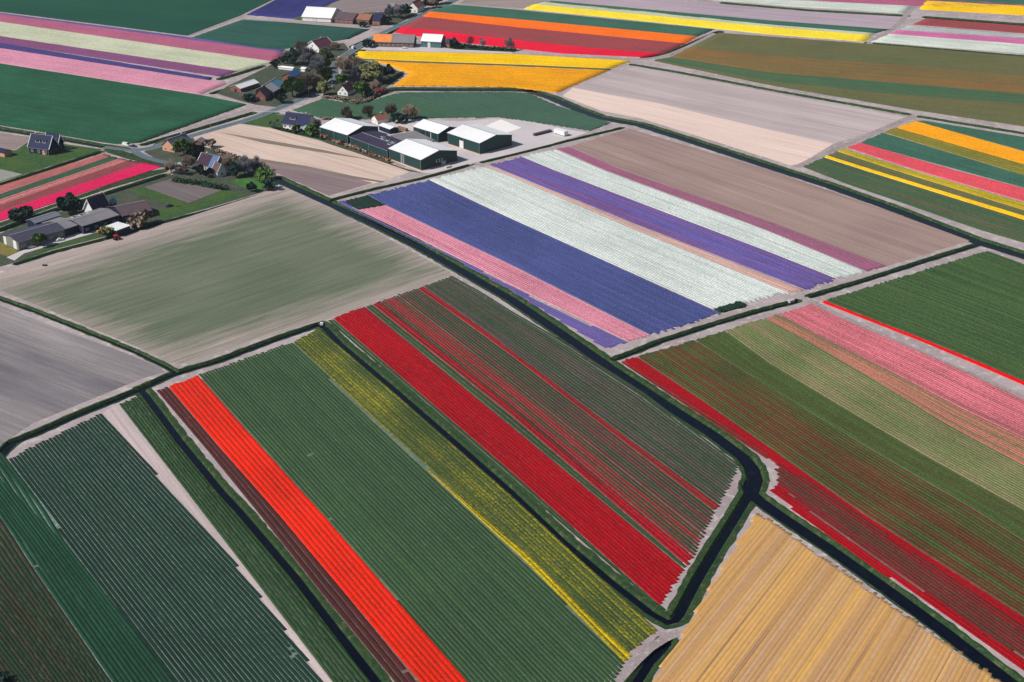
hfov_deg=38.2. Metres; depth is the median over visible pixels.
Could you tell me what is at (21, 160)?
lawn
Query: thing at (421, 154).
bulb barn
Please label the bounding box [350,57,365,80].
tree
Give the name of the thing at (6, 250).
lawn
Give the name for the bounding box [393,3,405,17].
tree
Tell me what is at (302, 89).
tree
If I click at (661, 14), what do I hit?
flower rows
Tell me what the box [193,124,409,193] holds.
ploughed field
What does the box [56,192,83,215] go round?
tree
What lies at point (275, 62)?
bush
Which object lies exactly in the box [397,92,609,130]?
crop rows
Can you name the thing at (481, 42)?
tree
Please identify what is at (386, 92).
grass verge
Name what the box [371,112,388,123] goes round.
house
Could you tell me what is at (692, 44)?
track
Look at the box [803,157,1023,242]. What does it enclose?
crop rows
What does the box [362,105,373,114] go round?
tree
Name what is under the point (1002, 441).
tulip strip
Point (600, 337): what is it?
flower rows
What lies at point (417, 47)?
farmyard
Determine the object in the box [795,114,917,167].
track
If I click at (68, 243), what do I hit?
lawn
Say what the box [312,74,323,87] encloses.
tree
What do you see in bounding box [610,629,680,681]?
track
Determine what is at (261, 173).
tree
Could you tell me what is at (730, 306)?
shrub
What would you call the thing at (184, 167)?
bush
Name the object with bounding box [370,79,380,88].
tree
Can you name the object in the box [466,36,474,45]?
tree
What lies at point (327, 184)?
ploughed field
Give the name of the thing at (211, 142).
bush
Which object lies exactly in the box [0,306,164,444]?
ploughed field
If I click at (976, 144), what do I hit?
tulip strip
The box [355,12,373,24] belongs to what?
brick house
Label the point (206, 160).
white house
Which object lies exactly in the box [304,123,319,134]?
bush
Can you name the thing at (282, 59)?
bush
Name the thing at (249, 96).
bush
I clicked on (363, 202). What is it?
flower rows
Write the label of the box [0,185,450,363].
ploughed field
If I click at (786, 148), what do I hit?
ploughed field
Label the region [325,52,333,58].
tree
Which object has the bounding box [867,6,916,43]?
track
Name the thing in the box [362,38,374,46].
bush
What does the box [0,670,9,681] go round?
bush
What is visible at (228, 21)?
track
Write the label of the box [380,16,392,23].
bush
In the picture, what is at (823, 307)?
track
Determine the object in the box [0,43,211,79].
flower strip
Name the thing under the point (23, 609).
tulip rows
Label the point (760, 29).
tulip strip
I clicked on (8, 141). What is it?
ploughed field
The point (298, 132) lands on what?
hedge
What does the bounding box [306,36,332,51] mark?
village house
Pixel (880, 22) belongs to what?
ploughed field
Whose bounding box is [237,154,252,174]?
tree
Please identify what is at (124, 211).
farm shed
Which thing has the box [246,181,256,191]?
tree
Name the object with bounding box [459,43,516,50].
hedge
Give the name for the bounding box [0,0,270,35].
grass field
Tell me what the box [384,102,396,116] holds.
tree
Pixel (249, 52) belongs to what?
flower strip
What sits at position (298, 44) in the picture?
tree
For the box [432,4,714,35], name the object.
crop rows
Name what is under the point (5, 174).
ploughed field
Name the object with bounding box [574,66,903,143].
ploughed field
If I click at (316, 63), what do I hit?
tree
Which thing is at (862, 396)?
tulip rows
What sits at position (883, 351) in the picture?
tulip strip
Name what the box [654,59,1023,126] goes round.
crop rows
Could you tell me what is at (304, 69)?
garden tent
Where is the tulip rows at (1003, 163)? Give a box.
[884,127,1023,174]
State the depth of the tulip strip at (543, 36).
1232.57 m
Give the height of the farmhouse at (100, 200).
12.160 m
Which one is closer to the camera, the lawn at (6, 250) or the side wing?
the lawn at (6, 250)
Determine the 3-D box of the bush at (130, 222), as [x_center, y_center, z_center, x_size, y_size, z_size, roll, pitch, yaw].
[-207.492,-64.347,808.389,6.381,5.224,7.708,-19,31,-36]
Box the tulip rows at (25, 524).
[0,452,173,681]
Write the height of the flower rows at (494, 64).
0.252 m
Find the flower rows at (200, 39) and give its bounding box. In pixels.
[0,13,284,51]
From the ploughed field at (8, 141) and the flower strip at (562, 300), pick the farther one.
the ploughed field at (8, 141)
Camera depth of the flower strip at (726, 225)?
829.36 m
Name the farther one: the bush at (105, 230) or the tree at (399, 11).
the tree at (399, 11)
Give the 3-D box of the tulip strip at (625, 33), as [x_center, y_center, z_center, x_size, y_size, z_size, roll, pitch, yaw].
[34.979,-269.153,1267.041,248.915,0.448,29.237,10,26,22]
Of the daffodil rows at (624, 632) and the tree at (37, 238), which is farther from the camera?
the tree at (37, 238)
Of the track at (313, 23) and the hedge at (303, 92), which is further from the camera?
the track at (313, 23)
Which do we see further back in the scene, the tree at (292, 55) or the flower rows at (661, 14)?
the flower rows at (661, 14)
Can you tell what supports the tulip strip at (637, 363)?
on the path soil at (882, 456)
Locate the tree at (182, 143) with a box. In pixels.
[172,138,191,154]
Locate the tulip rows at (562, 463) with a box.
[366,305,686,567]
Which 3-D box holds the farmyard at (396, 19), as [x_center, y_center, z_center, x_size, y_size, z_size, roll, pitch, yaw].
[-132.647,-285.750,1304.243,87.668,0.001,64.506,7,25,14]
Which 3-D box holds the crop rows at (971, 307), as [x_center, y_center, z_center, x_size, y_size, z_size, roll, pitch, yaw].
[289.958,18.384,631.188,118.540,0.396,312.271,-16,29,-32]
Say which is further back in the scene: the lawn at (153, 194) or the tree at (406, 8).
the tree at (406, 8)
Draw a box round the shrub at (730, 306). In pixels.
[714,301,746,312]
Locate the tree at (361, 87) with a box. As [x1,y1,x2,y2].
[353,81,370,96]
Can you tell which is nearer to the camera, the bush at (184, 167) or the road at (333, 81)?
the bush at (184, 167)
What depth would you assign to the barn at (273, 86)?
1062.14 m
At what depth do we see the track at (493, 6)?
1344.09 m
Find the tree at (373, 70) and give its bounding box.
[359,60,383,80]
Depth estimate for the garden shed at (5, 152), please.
927.44 m
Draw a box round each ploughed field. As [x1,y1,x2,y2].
[0,133,29,148]
[0,169,20,180]
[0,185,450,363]
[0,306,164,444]
[145,179,220,202]
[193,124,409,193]
[258,160,370,195]
[327,0,422,12]
[461,0,548,7]
[552,0,900,28]
[563,88,831,164]
[571,129,968,265]
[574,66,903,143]
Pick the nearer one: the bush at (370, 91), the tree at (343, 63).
the bush at (370, 91)
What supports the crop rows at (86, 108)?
on the ground at (670, 604)
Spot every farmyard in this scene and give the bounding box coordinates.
[303,12,418,25]
[362,43,511,52]
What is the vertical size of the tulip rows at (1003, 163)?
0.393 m
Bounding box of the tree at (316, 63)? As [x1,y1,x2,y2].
[308,54,324,73]
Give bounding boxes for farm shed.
[2,222,64,249]
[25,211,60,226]
[42,217,78,236]
[64,208,118,233]
[109,200,151,221]
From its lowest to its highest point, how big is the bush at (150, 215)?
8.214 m
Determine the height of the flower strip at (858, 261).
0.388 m
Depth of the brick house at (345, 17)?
1280.08 m
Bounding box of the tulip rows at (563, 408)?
[398,289,714,533]
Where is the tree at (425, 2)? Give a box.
[422,0,429,8]
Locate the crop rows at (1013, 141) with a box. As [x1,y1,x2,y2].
[918,120,1023,150]
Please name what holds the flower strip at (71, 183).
on the ground at (670, 604)
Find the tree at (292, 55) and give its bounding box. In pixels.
[284,47,304,64]
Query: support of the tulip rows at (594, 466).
on the path soil at (561, 414)
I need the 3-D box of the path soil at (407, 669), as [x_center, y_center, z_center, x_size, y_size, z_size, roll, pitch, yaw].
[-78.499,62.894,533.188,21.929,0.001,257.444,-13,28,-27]
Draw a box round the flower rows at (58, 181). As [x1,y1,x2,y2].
[0,158,127,204]
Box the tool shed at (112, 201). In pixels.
[109,198,116,208]
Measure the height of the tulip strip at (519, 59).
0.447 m
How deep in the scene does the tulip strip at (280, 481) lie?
519.24 m
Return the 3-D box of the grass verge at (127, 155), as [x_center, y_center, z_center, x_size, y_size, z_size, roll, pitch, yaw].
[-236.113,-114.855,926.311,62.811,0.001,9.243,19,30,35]
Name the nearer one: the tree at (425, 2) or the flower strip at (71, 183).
the flower strip at (71, 183)
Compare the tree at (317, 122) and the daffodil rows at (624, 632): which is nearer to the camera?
the daffodil rows at (624, 632)
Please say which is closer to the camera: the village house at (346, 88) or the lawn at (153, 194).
the lawn at (153, 194)
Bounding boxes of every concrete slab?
[390,131,434,141]
[486,119,520,131]
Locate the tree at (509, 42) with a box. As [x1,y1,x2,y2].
[504,37,514,50]
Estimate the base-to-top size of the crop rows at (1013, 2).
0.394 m
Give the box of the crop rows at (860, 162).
[828,151,1023,215]
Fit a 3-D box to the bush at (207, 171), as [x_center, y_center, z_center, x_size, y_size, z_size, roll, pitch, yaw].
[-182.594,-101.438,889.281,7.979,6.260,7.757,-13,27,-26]
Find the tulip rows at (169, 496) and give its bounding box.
[9,414,322,681]
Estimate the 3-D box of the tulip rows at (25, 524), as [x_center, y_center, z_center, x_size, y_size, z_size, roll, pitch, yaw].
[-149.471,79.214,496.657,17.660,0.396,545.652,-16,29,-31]
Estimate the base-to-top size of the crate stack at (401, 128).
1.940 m
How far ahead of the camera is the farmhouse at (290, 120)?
982.71 m
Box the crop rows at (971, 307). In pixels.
[826,251,1023,380]
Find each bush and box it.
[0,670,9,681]
[8,207,26,219]
[18,205,33,216]
[98,226,113,236]
[126,219,135,227]
[128,212,148,227]
[141,209,155,223]
[174,163,189,173]
[192,164,204,173]
[200,167,213,176]
[204,138,215,147]
[243,92,255,100]
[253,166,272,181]
[262,178,277,189]
[269,59,280,66]
[275,93,287,102]
[278,55,287,63]
[291,124,300,131]
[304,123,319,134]
[319,48,328,54]
[359,21,367,26]
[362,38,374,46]
[364,88,374,96]
[374,87,382,93]
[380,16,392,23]
[391,111,404,122]
[401,113,410,121]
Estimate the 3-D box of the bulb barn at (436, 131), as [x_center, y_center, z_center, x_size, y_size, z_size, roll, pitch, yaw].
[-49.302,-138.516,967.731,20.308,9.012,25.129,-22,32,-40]
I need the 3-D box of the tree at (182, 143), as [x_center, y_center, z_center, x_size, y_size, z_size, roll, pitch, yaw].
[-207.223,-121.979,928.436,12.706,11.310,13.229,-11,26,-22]
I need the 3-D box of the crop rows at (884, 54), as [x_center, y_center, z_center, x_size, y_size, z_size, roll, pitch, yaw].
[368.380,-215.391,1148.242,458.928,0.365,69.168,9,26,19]
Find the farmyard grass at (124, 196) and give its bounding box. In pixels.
[0,173,271,266]
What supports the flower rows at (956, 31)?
on the ground at (670, 604)
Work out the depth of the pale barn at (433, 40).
1197.24 m
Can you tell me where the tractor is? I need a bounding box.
[113,234,120,240]
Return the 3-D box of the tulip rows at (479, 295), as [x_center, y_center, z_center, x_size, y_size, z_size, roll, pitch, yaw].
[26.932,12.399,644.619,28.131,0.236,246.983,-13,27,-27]
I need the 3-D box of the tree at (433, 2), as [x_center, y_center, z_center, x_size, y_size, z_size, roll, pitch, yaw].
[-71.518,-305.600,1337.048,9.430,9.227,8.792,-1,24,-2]
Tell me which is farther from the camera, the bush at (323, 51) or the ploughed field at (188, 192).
the bush at (323, 51)
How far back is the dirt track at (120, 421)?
550.86 m
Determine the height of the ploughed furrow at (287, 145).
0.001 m
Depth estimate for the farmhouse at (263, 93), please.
1047.64 m
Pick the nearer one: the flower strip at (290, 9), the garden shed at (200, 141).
the garden shed at (200, 141)
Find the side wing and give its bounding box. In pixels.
[45,132,64,150]
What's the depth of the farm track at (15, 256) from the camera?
785.52 m
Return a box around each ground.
[0,0,1023,681]
[144,137,275,180]
[216,43,348,106]
[323,60,404,102]
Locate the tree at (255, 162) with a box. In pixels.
[249,155,263,171]
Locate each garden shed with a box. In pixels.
[0,148,12,156]
[193,137,204,144]
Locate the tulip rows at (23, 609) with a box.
[0,518,110,681]
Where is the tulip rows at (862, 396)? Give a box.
[725,319,1023,509]
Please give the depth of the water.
582.01 m
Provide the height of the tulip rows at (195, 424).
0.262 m
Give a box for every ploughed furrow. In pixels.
[221,132,367,159]
[259,159,383,181]
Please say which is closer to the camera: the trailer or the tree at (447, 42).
the trailer
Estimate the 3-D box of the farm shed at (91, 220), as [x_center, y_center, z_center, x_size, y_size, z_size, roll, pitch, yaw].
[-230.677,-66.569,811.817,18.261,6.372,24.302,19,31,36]
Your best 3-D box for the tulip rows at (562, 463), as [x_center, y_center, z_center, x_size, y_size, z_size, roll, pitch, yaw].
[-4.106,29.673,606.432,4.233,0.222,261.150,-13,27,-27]
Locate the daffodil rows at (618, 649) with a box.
[428,470,631,660]
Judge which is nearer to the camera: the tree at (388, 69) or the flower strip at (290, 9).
the tree at (388, 69)
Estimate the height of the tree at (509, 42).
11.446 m
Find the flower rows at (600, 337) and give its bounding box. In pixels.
[338,201,627,347]
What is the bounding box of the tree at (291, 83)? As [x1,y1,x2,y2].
[280,76,304,97]
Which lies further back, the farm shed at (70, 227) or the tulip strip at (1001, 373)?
the farm shed at (70, 227)
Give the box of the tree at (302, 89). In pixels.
[294,83,307,92]
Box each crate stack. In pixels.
[397,126,407,131]
[533,129,551,135]
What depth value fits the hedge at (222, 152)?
926.07 m
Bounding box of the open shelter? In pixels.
[107,222,130,235]
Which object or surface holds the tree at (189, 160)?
on the village ground at (161, 154)
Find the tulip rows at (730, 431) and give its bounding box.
[622,361,769,458]
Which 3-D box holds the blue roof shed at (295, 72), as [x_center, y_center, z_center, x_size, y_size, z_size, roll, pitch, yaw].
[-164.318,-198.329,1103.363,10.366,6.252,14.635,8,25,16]
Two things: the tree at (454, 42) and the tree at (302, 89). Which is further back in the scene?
the tree at (454, 42)
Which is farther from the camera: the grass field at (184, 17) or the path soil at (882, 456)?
the grass field at (184, 17)
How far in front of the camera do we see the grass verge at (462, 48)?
1191.09 m
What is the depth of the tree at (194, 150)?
917.09 m
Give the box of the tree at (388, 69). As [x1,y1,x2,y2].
[382,64,395,75]
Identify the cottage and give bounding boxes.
[162,132,192,152]
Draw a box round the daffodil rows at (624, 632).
[294,329,657,651]
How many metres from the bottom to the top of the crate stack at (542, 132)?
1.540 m
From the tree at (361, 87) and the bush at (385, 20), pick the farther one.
the bush at (385, 20)
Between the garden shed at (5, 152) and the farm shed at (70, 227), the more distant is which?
the garden shed at (5, 152)
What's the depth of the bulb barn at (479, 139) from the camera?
941.89 m
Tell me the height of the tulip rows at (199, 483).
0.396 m
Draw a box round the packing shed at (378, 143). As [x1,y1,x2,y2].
[349,131,401,158]
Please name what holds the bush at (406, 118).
on the concrete yard at (523, 138)
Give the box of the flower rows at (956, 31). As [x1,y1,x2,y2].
[901,26,1023,36]
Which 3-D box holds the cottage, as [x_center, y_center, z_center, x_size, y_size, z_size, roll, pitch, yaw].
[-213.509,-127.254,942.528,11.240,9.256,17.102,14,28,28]
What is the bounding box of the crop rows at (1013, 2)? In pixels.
[931,0,1023,4]
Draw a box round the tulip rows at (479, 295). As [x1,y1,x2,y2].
[424,276,739,503]
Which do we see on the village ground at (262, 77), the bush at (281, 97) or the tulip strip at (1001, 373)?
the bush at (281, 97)
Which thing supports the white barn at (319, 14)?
on the farmyard at (396, 19)
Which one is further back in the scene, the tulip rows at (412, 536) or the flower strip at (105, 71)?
the flower strip at (105, 71)
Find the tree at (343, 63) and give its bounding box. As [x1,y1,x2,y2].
[333,56,353,72]
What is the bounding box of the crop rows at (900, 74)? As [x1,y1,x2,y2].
[670,48,1023,93]
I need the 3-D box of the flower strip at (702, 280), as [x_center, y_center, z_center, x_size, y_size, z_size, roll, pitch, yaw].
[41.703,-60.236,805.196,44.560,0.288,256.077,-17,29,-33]
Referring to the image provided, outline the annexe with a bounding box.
[212,161,226,176]
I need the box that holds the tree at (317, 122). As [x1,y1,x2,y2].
[313,119,321,129]
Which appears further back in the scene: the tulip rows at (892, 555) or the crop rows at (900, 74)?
the crop rows at (900, 74)
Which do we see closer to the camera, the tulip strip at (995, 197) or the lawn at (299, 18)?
the tulip strip at (995, 197)
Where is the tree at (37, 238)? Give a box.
[31,232,47,245]
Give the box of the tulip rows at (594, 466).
[382,295,703,555]
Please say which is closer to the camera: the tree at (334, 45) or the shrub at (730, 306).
the shrub at (730, 306)
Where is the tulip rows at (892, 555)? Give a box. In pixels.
[774,463,1023,656]
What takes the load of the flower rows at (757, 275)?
on the ground at (670, 604)
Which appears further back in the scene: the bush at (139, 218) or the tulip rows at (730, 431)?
the bush at (139, 218)
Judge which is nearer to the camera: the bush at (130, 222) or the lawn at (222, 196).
the bush at (130, 222)
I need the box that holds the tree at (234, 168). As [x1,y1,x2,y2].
[227,161,241,176]
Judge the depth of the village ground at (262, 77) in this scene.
1108.94 m
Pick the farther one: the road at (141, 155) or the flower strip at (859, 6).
the flower strip at (859, 6)
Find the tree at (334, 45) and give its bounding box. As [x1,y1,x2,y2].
[330,41,340,48]
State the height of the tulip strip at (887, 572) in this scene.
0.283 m
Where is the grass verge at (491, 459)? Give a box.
[328,319,656,603]
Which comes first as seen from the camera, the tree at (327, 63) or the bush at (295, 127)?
the bush at (295, 127)
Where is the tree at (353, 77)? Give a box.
[347,70,360,84]
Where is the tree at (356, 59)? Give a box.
[347,54,362,69]
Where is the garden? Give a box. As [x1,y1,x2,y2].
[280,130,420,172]
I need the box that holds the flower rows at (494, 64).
[362,59,610,69]
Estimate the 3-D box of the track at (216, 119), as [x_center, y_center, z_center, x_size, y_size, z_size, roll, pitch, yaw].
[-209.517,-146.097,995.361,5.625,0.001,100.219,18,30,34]
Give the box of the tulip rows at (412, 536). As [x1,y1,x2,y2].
[199,343,624,681]
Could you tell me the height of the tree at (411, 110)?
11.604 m
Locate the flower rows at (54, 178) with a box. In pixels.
[0,156,118,198]
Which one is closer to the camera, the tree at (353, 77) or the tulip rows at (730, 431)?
the tulip rows at (730, 431)
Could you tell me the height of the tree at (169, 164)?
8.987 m
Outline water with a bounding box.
[0,0,1023,681]
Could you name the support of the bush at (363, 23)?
on the ground at (670, 604)
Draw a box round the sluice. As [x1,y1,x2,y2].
[787,298,796,302]
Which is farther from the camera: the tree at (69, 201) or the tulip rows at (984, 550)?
the tree at (69, 201)
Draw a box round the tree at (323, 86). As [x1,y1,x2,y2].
[316,80,331,94]
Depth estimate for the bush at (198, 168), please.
893.66 m
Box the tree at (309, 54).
[297,45,316,63]
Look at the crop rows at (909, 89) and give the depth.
1086.58 m
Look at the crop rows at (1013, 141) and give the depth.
969.23 m
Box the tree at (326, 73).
[318,67,333,80]
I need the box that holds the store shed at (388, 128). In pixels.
[379,123,397,133]
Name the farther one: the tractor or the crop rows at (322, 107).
the crop rows at (322, 107)
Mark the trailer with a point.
(562, 132)
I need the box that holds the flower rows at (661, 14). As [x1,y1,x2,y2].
[537,2,874,34]
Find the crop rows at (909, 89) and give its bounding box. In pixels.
[656,57,1023,102]
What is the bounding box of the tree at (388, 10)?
[384,4,394,16]
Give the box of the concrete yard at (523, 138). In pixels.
[376,118,587,172]
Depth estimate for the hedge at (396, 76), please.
1099.88 m
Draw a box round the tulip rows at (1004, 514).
[696,331,1023,540]
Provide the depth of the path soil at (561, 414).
604.94 m
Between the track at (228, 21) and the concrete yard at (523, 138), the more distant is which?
the track at (228, 21)
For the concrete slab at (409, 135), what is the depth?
951.64 m
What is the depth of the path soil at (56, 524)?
497.28 m
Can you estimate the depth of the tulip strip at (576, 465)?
583.20 m
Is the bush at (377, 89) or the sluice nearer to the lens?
the sluice
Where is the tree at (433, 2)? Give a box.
[429,0,436,7]
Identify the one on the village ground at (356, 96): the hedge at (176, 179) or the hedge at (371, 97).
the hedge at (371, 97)
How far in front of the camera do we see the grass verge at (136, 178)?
872.38 m
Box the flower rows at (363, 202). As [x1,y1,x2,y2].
[343,195,384,209]
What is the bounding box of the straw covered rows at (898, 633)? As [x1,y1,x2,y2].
[652,513,1000,681]
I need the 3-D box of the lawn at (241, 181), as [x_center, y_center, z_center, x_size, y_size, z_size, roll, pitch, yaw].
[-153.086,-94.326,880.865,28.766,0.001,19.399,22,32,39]
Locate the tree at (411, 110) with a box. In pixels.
[401,103,419,119]
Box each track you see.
[7,229,98,259]
[103,405,331,681]
[159,107,255,136]
[188,0,273,35]
[243,19,380,28]
[355,33,715,59]
[460,3,523,7]
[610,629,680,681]
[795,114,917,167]
[802,297,1023,397]
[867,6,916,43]
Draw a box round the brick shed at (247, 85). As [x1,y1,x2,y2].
[230,78,258,91]
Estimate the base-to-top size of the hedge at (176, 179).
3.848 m
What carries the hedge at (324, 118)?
on the ground at (670, 604)
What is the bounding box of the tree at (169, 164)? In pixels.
[164,160,174,172]
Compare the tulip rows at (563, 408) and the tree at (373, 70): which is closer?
the tulip rows at (563, 408)
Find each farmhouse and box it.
[82,192,109,211]
[254,85,270,100]
[282,110,314,128]
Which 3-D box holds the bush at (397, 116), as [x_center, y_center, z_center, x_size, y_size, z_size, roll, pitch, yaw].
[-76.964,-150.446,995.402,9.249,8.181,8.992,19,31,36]
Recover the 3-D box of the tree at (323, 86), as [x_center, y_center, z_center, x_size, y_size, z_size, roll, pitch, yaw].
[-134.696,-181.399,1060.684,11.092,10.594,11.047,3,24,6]
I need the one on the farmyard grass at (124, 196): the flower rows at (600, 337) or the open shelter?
the open shelter
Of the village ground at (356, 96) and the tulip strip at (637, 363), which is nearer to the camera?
the tulip strip at (637, 363)
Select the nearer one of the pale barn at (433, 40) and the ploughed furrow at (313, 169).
the ploughed furrow at (313, 169)
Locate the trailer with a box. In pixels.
[554,128,567,135]
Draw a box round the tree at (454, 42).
[449,37,459,48]
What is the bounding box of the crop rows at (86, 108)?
[0,63,246,143]
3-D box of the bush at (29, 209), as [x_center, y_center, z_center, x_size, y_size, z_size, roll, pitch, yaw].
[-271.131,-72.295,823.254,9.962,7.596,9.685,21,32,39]
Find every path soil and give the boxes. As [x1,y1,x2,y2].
[0,418,317,681]
[164,379,457,681]
[204,335,646,681]
[335,281,732,582]
[639,311,1023,658]
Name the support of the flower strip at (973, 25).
on the ground at (670, 604)
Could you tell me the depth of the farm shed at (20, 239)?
786.37 m
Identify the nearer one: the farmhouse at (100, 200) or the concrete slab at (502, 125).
the farmhouse at (100, 200)
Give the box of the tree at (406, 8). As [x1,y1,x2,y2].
[402,3,412,15]
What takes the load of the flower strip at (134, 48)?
on the ground at (670, 604)
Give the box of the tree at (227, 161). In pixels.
[219,153,232,170]
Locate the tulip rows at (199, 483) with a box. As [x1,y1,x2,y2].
[119,397,369,681]
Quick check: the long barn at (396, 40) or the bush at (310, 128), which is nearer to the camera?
the bush at (310, 128)
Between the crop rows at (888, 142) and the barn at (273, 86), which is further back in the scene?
the barn at (273, 86)
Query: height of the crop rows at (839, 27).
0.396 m
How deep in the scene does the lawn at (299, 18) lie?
1301.38 m
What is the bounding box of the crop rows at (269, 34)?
[193,20,368,49]
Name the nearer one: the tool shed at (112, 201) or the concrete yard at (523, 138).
the tool shed at (112, 201)
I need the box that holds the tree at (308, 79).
[297,69,315,87]
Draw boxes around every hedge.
[171,176,228,190]
[213,148,266,165]
[271,125,323,139]
[296,87,316,96]
[321,87,388,103]
[322,115,352,119]
[379,71,403,84]
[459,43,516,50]
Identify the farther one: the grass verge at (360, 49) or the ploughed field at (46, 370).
the grass verge at (360, 49)
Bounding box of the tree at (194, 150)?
[186,144,204,159]
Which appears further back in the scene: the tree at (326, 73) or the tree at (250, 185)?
the tree at (326, 73)
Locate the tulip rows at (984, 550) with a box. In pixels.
[638,340,1023,615]
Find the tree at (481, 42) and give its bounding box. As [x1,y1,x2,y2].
[480,37,486,45]
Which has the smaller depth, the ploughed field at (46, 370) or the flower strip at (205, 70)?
the ploughed field at (46, 370)
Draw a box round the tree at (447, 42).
[445,38,452,47]
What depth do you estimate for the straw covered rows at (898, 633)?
468.69 m
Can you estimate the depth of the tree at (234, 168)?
885.29 m
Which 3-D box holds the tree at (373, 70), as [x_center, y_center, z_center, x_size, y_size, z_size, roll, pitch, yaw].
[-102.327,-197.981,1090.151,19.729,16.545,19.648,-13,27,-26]
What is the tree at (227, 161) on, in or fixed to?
on the village ground at (161, 154)
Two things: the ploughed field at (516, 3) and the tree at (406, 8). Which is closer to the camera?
the tree at (406, 8)
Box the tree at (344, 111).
[341,105,353,117]
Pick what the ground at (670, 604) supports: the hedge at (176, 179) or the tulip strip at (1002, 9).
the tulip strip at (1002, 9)
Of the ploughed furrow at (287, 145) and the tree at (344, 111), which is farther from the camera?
the tree at (344, 111)
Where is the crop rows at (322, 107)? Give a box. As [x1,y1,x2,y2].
[293,93,476,119]
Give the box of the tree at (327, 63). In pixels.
[322,58,331,66]
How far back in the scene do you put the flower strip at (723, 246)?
811.96 m
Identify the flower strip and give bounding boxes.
[0,14,282,60]
[0,22,270,70]
[0,36,237,76]
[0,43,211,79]
[0,48,225,93]
[0,154,109,193]
[0,160,141,211]
[0,162,162,220]
[247,0,338,18]
[359,205,649,340]
[368,180,720,334]
[430,167,789,308]
[490,156,834,289]
[522,149,863,278]
[557,147,884,271]
[719,0,912,12]
[816,0,1023,6]
[871,34,1023,52]
[890,30,1023,43]
[913,18,1023,32]
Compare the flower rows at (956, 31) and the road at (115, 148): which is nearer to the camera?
the road at (115, 148)
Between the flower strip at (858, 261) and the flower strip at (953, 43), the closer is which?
the flower strip at (858, 261)
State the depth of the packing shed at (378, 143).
940.19 m
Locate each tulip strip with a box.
[169,375,466,681]
[334,307,684,604]
[356,51,629,68]
[373,301,693,564]
[374,60,608,92]
[394,27,661,56]
[403,16,685,52]
[419,287,719,509]
[423,11,697,42]
[525,4,871,41]
[624,357,1023,629]
[765,314,1023,464]
[770,485,1023,670]
[779,304,1023,437]
[822,300,1023,384]
[825,155,1023,219]
[838,148,1023,209]
[848,142,1023,200]
[897,121,1023,163]
[919,1,1023,14]
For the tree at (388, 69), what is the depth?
1103.56 m
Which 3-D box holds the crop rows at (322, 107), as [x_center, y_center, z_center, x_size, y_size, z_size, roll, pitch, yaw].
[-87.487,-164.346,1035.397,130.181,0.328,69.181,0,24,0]
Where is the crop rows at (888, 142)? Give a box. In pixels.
[861,133,1023,187]
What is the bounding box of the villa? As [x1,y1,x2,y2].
[27,132,59,154]
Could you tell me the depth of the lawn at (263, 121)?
1000.42 m
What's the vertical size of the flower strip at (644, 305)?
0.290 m
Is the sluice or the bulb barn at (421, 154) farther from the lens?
the bulb barn at (421, 154)
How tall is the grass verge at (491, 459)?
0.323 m
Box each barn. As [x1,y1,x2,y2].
[254,78,284,96]
[301,6,341,21]
[320,117,378,143]
[373,32,416,47]
[388,139,457,170]
[412,119,456,142]
[421,33,445,47]
[447,124,512,154]
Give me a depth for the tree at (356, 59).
1119.30 m
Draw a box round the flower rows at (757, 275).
[486,165,803,292]
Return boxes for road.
[103,146,130,151]
[128,0,455,150]
[131,151,194,170]
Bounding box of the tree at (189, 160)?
[181,155,195,165]
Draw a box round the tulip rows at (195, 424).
[157,387,415,681]
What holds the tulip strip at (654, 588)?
on the path soil at (561, 414)
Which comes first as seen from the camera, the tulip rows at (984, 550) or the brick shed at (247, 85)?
the tulip rows at (984, 550)
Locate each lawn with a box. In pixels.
[0,142,101,181]
[0,242,19,255]
[21,233,103,260]
[129,186,187,206]
[157,190,248,219]
[231,177,265,190]
[241,113,283,127]
[294,3,331,19]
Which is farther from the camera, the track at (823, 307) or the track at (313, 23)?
the track at (313, 23)
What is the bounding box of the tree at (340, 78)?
[335,73,347,84]
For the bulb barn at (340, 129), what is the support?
on the ground at (670, 604)
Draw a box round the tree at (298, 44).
[294,40,307,50]
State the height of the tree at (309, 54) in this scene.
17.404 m
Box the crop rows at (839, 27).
[549,1,889,32]
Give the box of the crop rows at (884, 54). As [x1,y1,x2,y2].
[689,33,1023,75]
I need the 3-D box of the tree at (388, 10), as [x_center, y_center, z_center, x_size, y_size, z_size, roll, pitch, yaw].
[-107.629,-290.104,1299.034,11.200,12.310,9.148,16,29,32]
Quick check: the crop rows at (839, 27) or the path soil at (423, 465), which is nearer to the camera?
the path soil at (423, 465)
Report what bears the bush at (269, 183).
on the farmyard grass at (124, 196)
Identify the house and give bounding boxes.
[196,152,225,169]
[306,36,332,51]
[334,10,357,23]
[337,81,354,95]
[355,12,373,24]
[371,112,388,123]
[372,12,385,24]
[409,0,423,12]
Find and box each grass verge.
[0,169,165,226]
[103,149,164,166]
[328,319,656,603]
[343,90,392,104]
[349,23,408,54]
[445,44,515,51]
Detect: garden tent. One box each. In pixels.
[278,65,295,69]
[300,67,308,71]
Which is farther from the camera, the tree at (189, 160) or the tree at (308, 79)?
the tree at (308, 79)
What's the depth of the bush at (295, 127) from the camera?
973.43 m
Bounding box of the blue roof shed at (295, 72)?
[282,69,300,80]
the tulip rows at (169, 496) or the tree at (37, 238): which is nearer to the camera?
the tulip rows at (169, 496)
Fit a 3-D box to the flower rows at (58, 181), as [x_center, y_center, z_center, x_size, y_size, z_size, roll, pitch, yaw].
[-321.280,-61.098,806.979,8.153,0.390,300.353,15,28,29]

